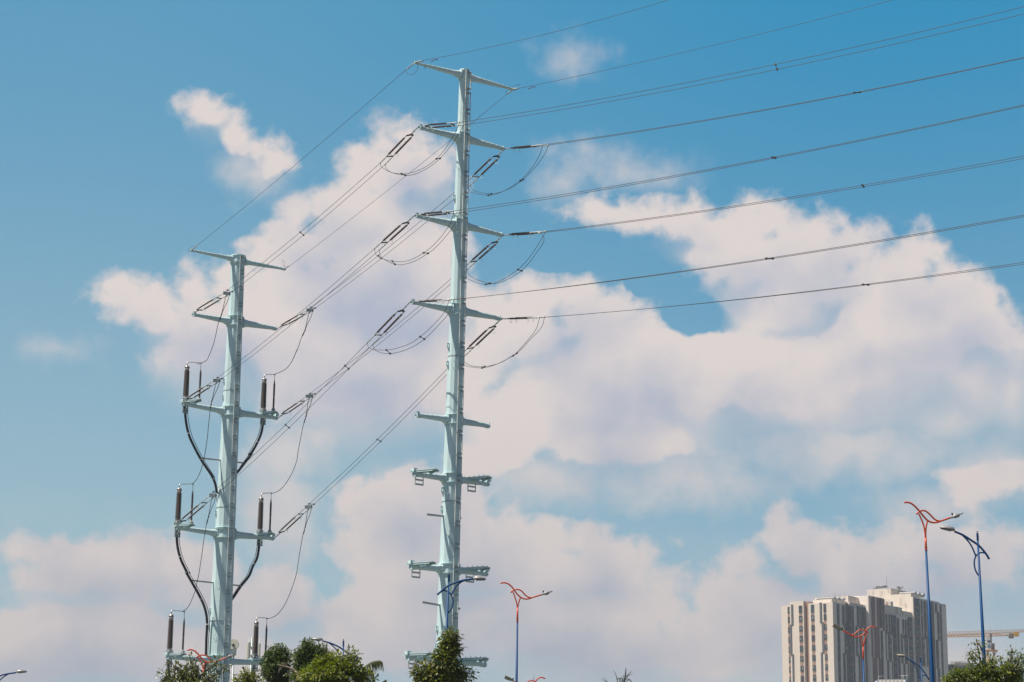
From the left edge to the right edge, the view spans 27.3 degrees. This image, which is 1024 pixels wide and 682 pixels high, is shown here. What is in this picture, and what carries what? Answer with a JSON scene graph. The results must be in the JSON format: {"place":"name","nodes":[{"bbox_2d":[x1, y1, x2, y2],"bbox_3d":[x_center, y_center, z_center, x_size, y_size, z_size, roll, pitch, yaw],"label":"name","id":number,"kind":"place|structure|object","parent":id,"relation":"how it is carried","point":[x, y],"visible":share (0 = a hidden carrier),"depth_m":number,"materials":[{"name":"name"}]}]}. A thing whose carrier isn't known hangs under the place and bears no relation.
{"place":"outdoors","nodes":[
{"label":"outdoors","id":0,"kind":"place"},
{"bbox_2d":[276,663,298,675],"bbox_3d":[-6.726,9.918,63.486,0.756,0.448,0.100,1,-14,0],"label":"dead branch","id":1,"kind":"object","parent":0,"point":[292,669],"visible":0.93,"depth_m":63.49,"materials":[{"name":"grey wood"}]},
{"bbox_2d":[0,0,1023,681],"label":"sky","id":2,"kind":"structure","parent":0,"point":[676,478],"materials":[{"name":"blue"}]},
{"bbox_2d":[781,588,948,681],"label":"apartment building","id":3,"kind":"structure","parent":0,"point":[817,646],"depth_m":650.63,"materials":[{"name":"beige concrete"}]},
{"bbox_2d":[816,596,835,599],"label":"water tank","id":4,"kind":"object","parent":3,"relation":"on","point":[829,597],"visible":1,"depth_m":647.25,"materials":[{"name":"silver metal"}]},
{"bbox_2d":[873,585,887,588],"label":"solar water heater","id":5,"kind":"object","parent":3,"relation":"on","point":[880,587],"visible":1,"depth_m":685.78,"materials":[{"name":"silver metal"}]},
{"bbox_2d":[898,591,916,593],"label":"water tank","id":6,"kind":"object","parent":3,"relation":"on","point":[913,592],"visible":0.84,"depth_m":683.75,"materials":[{"name":"silver metal"}]},
{"bbox_2d":[948,660,980,672],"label":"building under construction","id":7,"kind":"structure","parent":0,"point":[960,664],"depth_m":697.38,"materials":[{"name":"concrete"}]},
{"label":"road","id":8,"kind":"structure","parent":0,"visible":0},
{"bbox_2d":[231,663,266,681],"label":"tree","id":9,"kind":"object","parent":8,"relation":"on","point":[246,676],"visible":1,"depth_m":59.39,"materials":[{"name":"green plant"}]},
{"bbox_2d":[256,642,294,681],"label":"tree","id":10,"kind":"object","parent":8,"relation":"on","point":[279,655],"visible":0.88,"depth_m":67.28,"materials":[{"name":"green plant"}]},
{"bbox_2d":[283,636,334,681],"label":"tree","id":11,"kind":"object","parent":8,"relation":"on","point":[303,656],"visible":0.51,"depth_m":65.48,"materials":[{"name":"green plant"}]},
{"bbox_2d":[360,660,386,681],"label":"palm tree","id":12,"kind":"object","parent":8,"relation":"on","point":[375,664],"visible":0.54,"depth_m":61.46,"materials":[{"name":"green plant"}]},
{"bbox_2d":[601,667,632,681],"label":"palm tree","id":13,"kind":"object","parent":8,"relation":"on","point":[624,680],"visible":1,"depth_m":69.40,"materials":[{"name":"green plant"}]},
{"bbox_2d":[940,526,989,662],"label":"street lamp","id":14,"kind":"object","parent":8,"relation":"on","point":[950,529],"visible":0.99,"depth_m":75.37,"materials":[{"name":"metal"}]},
{"label":"ground","id":15,"kind":"structure","parent":0,"visible":0},
{"bbox_2d":[0,669,26,679],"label":"street lamp","id":16,"kind":"object","parent":15,"relation":"on","point":[19,671],"visible":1,"depth_m":101.05,"materials":[{"name":"grey metal"}]},
{"bbox_2d":[155,651,231,681],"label":"tree","id":17,"kind":"object","parent":15,"relation":"on","point":[191,675],"visible":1,"depth_m":45.55,"materials":[{"name":"green plant"}]},
{"bbox_2d":[187,649,235,670],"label":"street lamp","id":18,"kind":"object","parent":15,"relation":"on","point":[200,655],"visible":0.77,"depth_m":95.33,"materials":[{"name":"metal"}]},
{"bbox_2d":[164,249,285,681],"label":"steel power pole","id":19,"kind":"object","parent":15,"relation":"on","point":[224,533],"visible":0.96,"depth_m":140.51,"materials":[{"name":"metal"}]},
{"bbox_2d":[166,610,173,667],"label":"cable termination","id":20,"kind":"object","parent":19,"relation":"attached to","point":[170,633],"visible":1,"depth_m":136.11,"materials":[{"name":"ceramic"}]},
{"bbox_2d":[174,484,181,537],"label":"cable termination","id":21,"kind":"object","parent":19,"relation":"attached to","point":[178,506],"visible":0.98,"depth_m":138.16,"materials":[{"name":"ceramic"}]},
{"bbox_2d":[180,612,184,652],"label":"surge arrester","id":22,"kind":"object","parent":19,"relation":"on","point":[183,635],"visible":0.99,"depth_m":135.72,"materials":[{"name":"rubber"}]},
{"bbox_2d":[182,362,189,413],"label":"cable termination","id":23,"kind":"object","parent":19,"relation":"attached to","point":[186,383],"visible":0.99,"depth_m":140.27,"materials":[{"name":"ceramic"}]},
{"bbox_2d":[189,484,193,523],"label":"surge arrester","id":24,"kind":"object","parent":19,"relation":"on","point":[191,519],"visible":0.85,"depth_m":137.77,"materials":[{"name":"rubber"}]},
{"bbox_2d":[176,532,209,676],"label":"power cable","id":25,"kind":"object","parent":19,"relation":"attached to","point":[199,596],"visible":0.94,"depth_m":137.80,"materials":[{"name":"rubber"}]},
{"bbox_2d":[175,494,216,527],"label":"insulator string","id":26,"kind":"object","parent":19,"relation":"attached to","point":[196,506],"visible":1,"depth_m":134.44,"materials":[{"name":"ceramic"}]},
{"bbox_2d":[197,363,201,400],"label":"surge arrester","id":27,"kind":"object","parent":19,"relation":"on","point":[200,375],"visible":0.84,"depth_m":139.84,"materials":[{"name":"rubber"}]},
{"bbox_2d":[184,407,217,491],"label":"power cable","id":28,"kind":"object","parent":19,"relation":"attached to","point":[199,456],"visible":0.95,"depth_m":139.94,"materials":[{"name":"rubber"}]},
{"bbox_2d":[182,379,220,402],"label":"insulator string","id":29,"kind":"object","parent":19,"relation":"attached to","point":[213,380],"visible":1,"depth_m":136.52,"materials":[{"name":"ceramic"}]},
{"bbox_2d":[191,291,230,314],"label":"insulator string","id":30,"kind":"object","parent":19,"relation":"attached to","point":[219,299],"visible":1,"depth_m":138.18,"materials":[{"name":"ceramic"}]},
{"bbox_2d":[233,540,260,598],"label":"power cable","id":31,"kind":"object","parent":19,"relation":"attached to","point":[242,583],"visible":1,"depth_m":140.65,"materials":[{"name":"rubber"}]},
{"bbox_2d":[237,419,263,473],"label":"power cable","id":32,"kind":"object","parent":19,"relation":"attached to","point":[250,454],"visible":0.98,"depth_m":142.64,"materials":[{"name":"rubber"}]},
{"bbox_2d":[251,617,258,671],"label":"cable termination","id":33,"kind":"object","parent":19,"relation":"attached to","point":[255,640],"visible":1,"depth_m":139.84,"materials":[{"name":"ceramic"}]},
{"bbox_2d":[256,493,263,546],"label":"cable termination","id":34,"kind":"object","parent":19,"relation":"attached to","point":[260,519],"visible":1,"depth_m":141.82,"materials":[{"name":"ceramic"}]},
{"bbox_2d":[260,374,266,424],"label":"cable termination","id":35,"kind":"object","parent":19,"relation":"attached to","point":[263,394],"visible":1,"depth_m":143.77,"materials":[{"name":"ceramic"}]},
{"bbox_2d":[264,618,267,656],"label":"surge arrester","id":36,"kind":"object","parent":19,"relation":"on","point":[266,628],"visible":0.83,"depth_m":139.58,"materials":[{"name":"rubber"}]},
{"bbox_2d":[268,499,271,531],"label":"surge arrester","id":37,"kind":"object","parent":19,"relation":"on","point":[269,530],"visible":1,"depth_m":141.55,"materials":[{"name":"rubber"}]},
{"bbox_2d":[271,376,274,410],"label":"surge arrester","id":38,"kind":"object","parent":19,"relation":"on","point":[273,408],"visible":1,"depth_m":143.48,"materials":[{"name":"rubber"}]},
{"bbox_2d":[274,505,312,538],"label":"insulator string","id":39,"kind":"object","parent":19,"relation":"attached to","point":[308,507],"visible":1,"depth_m":138.29,"materials":[{"name":"ceramic"}]},
{"bbox_2d":[278,394,312,417],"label":"insulator string","id":40,"kind":"object","parent":19,"relation":"attached to","point":[309,396],"visible":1,"depth_m":140.43,"materials":[{"name":"ceramic"}]},
{"bbox_2d":[277,308,313,328],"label":"insulator string","id":41,"kind":"object","parent":19,"relation":"attached to","point":[309,311],"visible":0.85,"depth_m":141.49,"materials":[{"name":"ceramic"}]},
{"bbox_2d":[231,639,238,681],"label":"dish antenna","id":42,"kind":"object","parent":15,"relation":"on","point":[234,644],"visible":0.84,"depth_m":163.96,"materials":[{"name":"metal"}]},
{"bbox_2d":[246,638,260,669],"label":"panel antenna mast","id":43,"kind":"object","parent":15,"relation":"on","point":[249,646],"visible":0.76,"depth_m":164.66,"materials":[{"name":"metal"}]},
{"bbox_2d":[311,637,348,656],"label":"street lamp","id":44,"kind":"object","parent":15,"relation":"on","point":[321,639],"visible":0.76,"depth_m":99.46,"materials":[{"name":"metal"}]},
{"bbox_2d":[294,644,378,681],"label":"tree","id":45,"kind":"object","parent":15,"relation":"on","point":[327,668],"visible":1,"depth_m":53.38,"materials":[{"name":"green plant"}]},
{"bbox_2d":[406,626,479,681],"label":"tree","id":46,"kind":"object","parent":15,"relation":"on","point":[445,667],"visible":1,"depth_m":57.43,"materials":[{"name":"green plant"}]},
{"bbox_2d":[402,61,514,673],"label":"steel power pole","id":47,"kind":"object","parent":15,"relation":"on","point":[451,479],"visible":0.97,"depth_m":107.28,"materials":[{"name":"teal metal"}]},
{"bbox_2d":[189,63,417,251],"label":"earth wire","id":48,"kind":"object","parent":47,"relation":"attached to","point":[313,149],"visible":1,"depth_m":122.52,"materials":[{"name":"metal"}]},
{"bbox_2d":[367,301,410,344],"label":"insulator string","id":49,"kind":"object","parent":47,"relation":"attached to","point":[393,322],"visible":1,"depth_m":109.22,"materials":[{"name":"ceramic"}]},
{"bbox_2d":[210,343,371,494],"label":"conductor pair","id":50,"kind":"object","parent":49,"relation":"attached to","point":[292,424],"visible":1,"depth_m":121.27,"materials":[{"name":"metal"}]},
{"bbox_2d":[172,493,215,611],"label":"jumper cable","id":51,"kind":"object","parent":50,"relation":"hanging from","point":[202,549],"visible":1,"depth_m":132.58,"materials":[{"name":"metal"}]},
{"bbox_2d":[367,300,453,354],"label":"jumper loop","id":52,"kind":"object","parent":49,"relation":"hanging from","point":[416,339],"visible":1,"depth_m":107.29,"materials":[{"name":"metal"}]},
{"bbox_2d":[374,215,414,250],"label":"insulator string","id":53,"kind":"object","parent":47,"relation":"attached to","point":[397,233],"visible":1,"depth_m":110.38,"materials":[{"name":"ceramic"}]},
{"bbox_2d":[216,249,378,378],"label":"conductor pair","id":54,"kind":"object","parent":53,"relation":"attached to","point":[297,314],"visible":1,"depth_m":122.06,"materials":[{"name":"metal"}]},
{"bbox_2d":[192,379,219,483],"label":"jumper cable","id":55,"kind":"object","parent":54,"relation":"hanging from","point":[208,426],"visible":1,"depth_m":134.66,"materials":[{"name":"metal"}]},
{"bbox_2d":[282,90,510,268],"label":"earth wire","id":56,"kind":"object","parent":47,"relation":"attached to","point":[391,187],"visible":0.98,"depth_m":129.72,"materials":[{"name":"metal"}]},
{"bbox_2d":[380,126,418,164],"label":"insulator string","id":57,"kind":"object","parent":47,"relation":"attached to","point":[403,145],"visible":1,"depth_m":111.51,"materials":[{"name":"ceramic"}]},
{"bbox_2d":[224,163,382,292],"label":"conductor pair","id":58,"kind":"object","parent":57,"relation":"attached to","point":[304,228],"visible":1,"depth_m":123.57,"materials":[{"name":"metal"}]},
{"bbox_2d":[190,292,229,363],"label":"jumper cable","id":59,"kind":"object","parent":58,"relation":"hanging from","point":[216,331],"visible":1,"depth_m":136.58,"materials":[{"name":"metal"}]},
{"bbox_2d":[380,123,462,175],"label":"jumper loop","id":60,"kind":"object","parent":57,"relation":"hanging from","point":[404,174],"visible":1,"depth_m":109.66,"materials":[{"name":"metal"}]},
{"bbox_2d":[409,299,452,304],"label":"insulator string","id":61,"kind":"object","parent":47,"relation":"attached to","point":[433,300],"visible":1,"depth_m":105.92,"materials":[{"name":"ceramic"}]},
{"bbox_2d":[453,215,1023,299],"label":"conductor pair","id":62,"kind":"object","parent":61,"relation":"attached to","point":[767,258],"visible":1,"depth_m":93.14,"materials":[{"name":"metal"}]},
{"bbox_2d":[413,210,459,218],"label":"insulator string","id":63,"kind":"object","parent":47,"relation":"attached to","point":[438,212],"visible":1,"depth_m":107.20,"materials":[{"name":"ceramic"}]},
{"bbox_2d":[374,212,458,264],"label":"jumper loop","id":64,"kind":"object","parent":63,"relation":"hanging from","point":[422,253],"visible":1,"depth_m":108.65,"materials":[{"name":"metal"}]},
{"bbox_2d":[455,105,1022,212],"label":"conductor pair","id":65,"kind":"object","parent":63,"relation":"attached to","point":[772,157],"visible":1,"depth_m":94.84,"materials":[{"name":"metal"}]},
{"bbox_2d":[418,122,463,130],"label":"insulator string","id":66,"kind":"object","parent":47,"relation":"attached to","point":[445,126],"visible":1,"depth_m":108.32,"materials":[{"name":"ceramic"}]},
{"bbox_2d":[464,6,1023,124],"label":"conductor pair","id":67,"kind":"object","parent":66,"relation":"attached to","point":[775,64],"visible":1,"depth_m":95.80,"materials":[{"name":"metal"}]},
{"bbox_2d":[465,318,501,355],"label":"insulator string","id":68,"kind":"object","parent":47,"relation":"attached to","point":[483,338],"visible":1,"depth_m":112.38,"materials":[{"name":"ceramic"}]},
{"bbox_2d":[306,369,446,506],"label":"conductor pair","id":69,"kind":"object","parent":68,"relation":"attached to","point":[379,437],"visible":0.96,"depth_m":124.07,"materials":[{"name":"metal"}]},
{"bbox_2d":[257,505,311,618],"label":"jumper cable","id":70,"kind":"object","parent":69,"relation":"hanging from","point":[297,565],"visible":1,"depth_m":136.10,"materials":[{"name":"metal"}]},
{"bbox_2d":[464,318,543,368],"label":"jumper loop","id":71,"kind":"object","parent":68,"relation":"hanging from","point":[482,367],"visible":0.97,"depth_m":110.27,"materials":[{"name":"metal"}]},
{"bbox_2d":[465,234,503,269],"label":"insulator string","id":72,"kind":"object","parent":47,"relation":"attached to","point":[486,252],"visible":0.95,"depth_m":113.48,"materials":[{"name":"ceramic"}]},
{"bbox_2d":[305,281,448,396],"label":"conductor pair","id":73,"kind":"object","parent":72,"relation":"attached to","point":[376,341],"visible":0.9,"depth_m":126.82,"materials":[{"name":"metal"}]},
{"bbox_2d":[262,394,312,493],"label":"jumper cable","id":74,"kind":"object","parent":73,"relation":"hanging from","point":[299,445],"visible":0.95,"depth_m":138.35,"materials":[{"name":"metal"}]},
{"bbox_2d":[467,148,504,185],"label":"insulator string","id":75,"kind":"object","parent":47,"relation":"attached to","point":[483,165],"visible":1,"depth_m":114.65,"materials":[{"name":"ceramic"}]},
{"bbox_2d":[307,187,467,309],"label":"conductor pair","id":76,"kind":"object","parent":75,"relation":"attached to","point":[379,256],"visible":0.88,"depth_m":128.15,"materials":[{"name":"metal"}]},
{"bbox_2d":[265,309,312,374],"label":"jumper cable","id":77,"kind":"object","parent":76,"relation":"hanging from","point":[299,343],"visible":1,"depth_m":139.82,"materials":[{"name":"metal"}]},
{"bbox_2d":[502,316,544,322],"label":"insulator string","id":78,"kind":"object","parent":47,"relation":"attached to","point":[528,318],"visible":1,"depth_m":109.10,"materials":[{"name":"ceramic"}]},
{"bbox_2d":[540,262,1023,317],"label":"conductor pair","id":79,"kind":"object","parent":78,"relation":"attached to","point":[869,284],"visible":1,"depth_m":97.29,"materials":[{"name":"metal"}]},
{"bbox_2d":[503,231,545,238],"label":"insulator string","id":80,"kind":"object","parent":47,"relation":"attached to","point":[527,233],"visible":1,"depth_m":110.31,"materials":[{"name":"ceramic"}]},
{"bbox_2d":[465,232,545,284],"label":"jumper loop","id":81,"kind":"object","parent":80,"relation":"hanging from","point":[515,271],"visible":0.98,"depth_m":110.98,"materials":[{"name":"metal"}]},
{"bbox_2d":[542,156,1023,232],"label":"conductor pair","id":82,"kind":"object","parent":80,"relation":"attached to","point":[792,196],"visible":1,"depth_m":99.67,"materials":[{"name":"metal"}]},
{"bbox_2d":[505,144,548,151],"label":"insulator string","id":83,"kind":"object","parent":47,"relation":"attached to","point":[526,146],"visible":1,"depth_m":111.39,"materials":[{"name":"ceramic"}]},
{"bbox_2d":[467,146,547,195],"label":"jumper loop","id":84,"kind":"object","parent":83,"relation":"hanging from","point":[522,179],"visible":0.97,"depth_m":112.47,"materials":[{"name":"metal"}]},
{"bbox_2d":[544,57,1023,144],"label":"conductor pair","id":85,"kind":"object","parent":83,"relation":"attached to","point":[788,105],"visible":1,"depth_m":100.83,"materials":[{"name":"metal"}]},
{"bbox_2d":[415,0,666,68],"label":"earth wire","id":86,"kind":"object","parent":47,"relation":"attached to","point":[528,38],"visible":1,"depth_m":105.00,"materials":[{"name":"metal"}]},
{"bbox_2d":[513,0,891,89],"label":"earth wire","id":87,"kind":"object","parent":47,"relation":"attached to","point":[691,50],"visible":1,"depth_m":106.08,"materials":[{"name":"metal"}]},
{"bbox_2d":[437,573,485,631],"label":"street lamp","id":88,"kind":"object","parent":15,"relation":"on","point":[478,578],"visible":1,"depth_m":78.09,"materials":[{"name":"blue metal"}]},
{"bbox_2d":[504,675,544,681],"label":"street lamp","id":89,"kind":"object","parent":15,"relation":"on","point":[508,678],"visible":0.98,"depth_m":111.98,"materials":[{"name":"blue paint"}]},
{"bbox_2d":[500,582,551,681],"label":"street lamp","id":90,"kind":"object","parent":15,"relation":"on","point":[517,621],"visible":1,"depth_m":95.97,"materials":[{"name":"red metal"}]},
{"bbox_2d":[832,623,876,681],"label":"street lamp","id":91,"kind":"object","parent":15,"relation":"on","point":[837,627],"visible":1,"depth_m":106.63,"materials":[{"name":"red metal"}]},
{"bbox_2d":[897,654,928,681],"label":"street lamp","id":92,"kind":"object","parent":15,"relation":"on","point":[913,662],"visible":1,"depth_m":121.17,"materials":[{"name":"blue metal"}]},
{"bbox_2d":[904,501,962,681],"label":"street lamp","id":93,"kind":"object","parent":15,"relation":"on","point":[957,515],"visible":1,"depth_m":80.24,"materials":[{"name":"metal"}]},
{"bbox_2d":[940,638,1023,681],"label":"tree","id":94,"kind":"object","parent":15,"relation":"on","point":[984,672],"visible":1,"depth_m":43.62,"materials":[{"name":"green plant"}]},
{"bbox_2d":[947,632,1018,668],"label":"tower crane","id":95,"kind":"object","parent":15,"relation":"on","point":[990,646],"visible":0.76,"depth_m":712.56,"materials":[{"name":"paint"}]},
{"bbox_2d":[947,629,1023,635],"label":"tower crane","id":96,"kind":"object","parent":15,"relation":"on","point":[984,631],"visible":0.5,"depth_m":743.14,"materials":[{"name":"paint"}]},
{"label":"house","id":97,"kind":"object","parent":15,"relation":"on","visible":0},
{"bbox_2d":[875,675,908,681],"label":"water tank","id":98,"kind":"object","parent":97,"relation":"on","point":[891,680],"visible":1,"depth_m":188.48,"materials":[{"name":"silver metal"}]}
]}

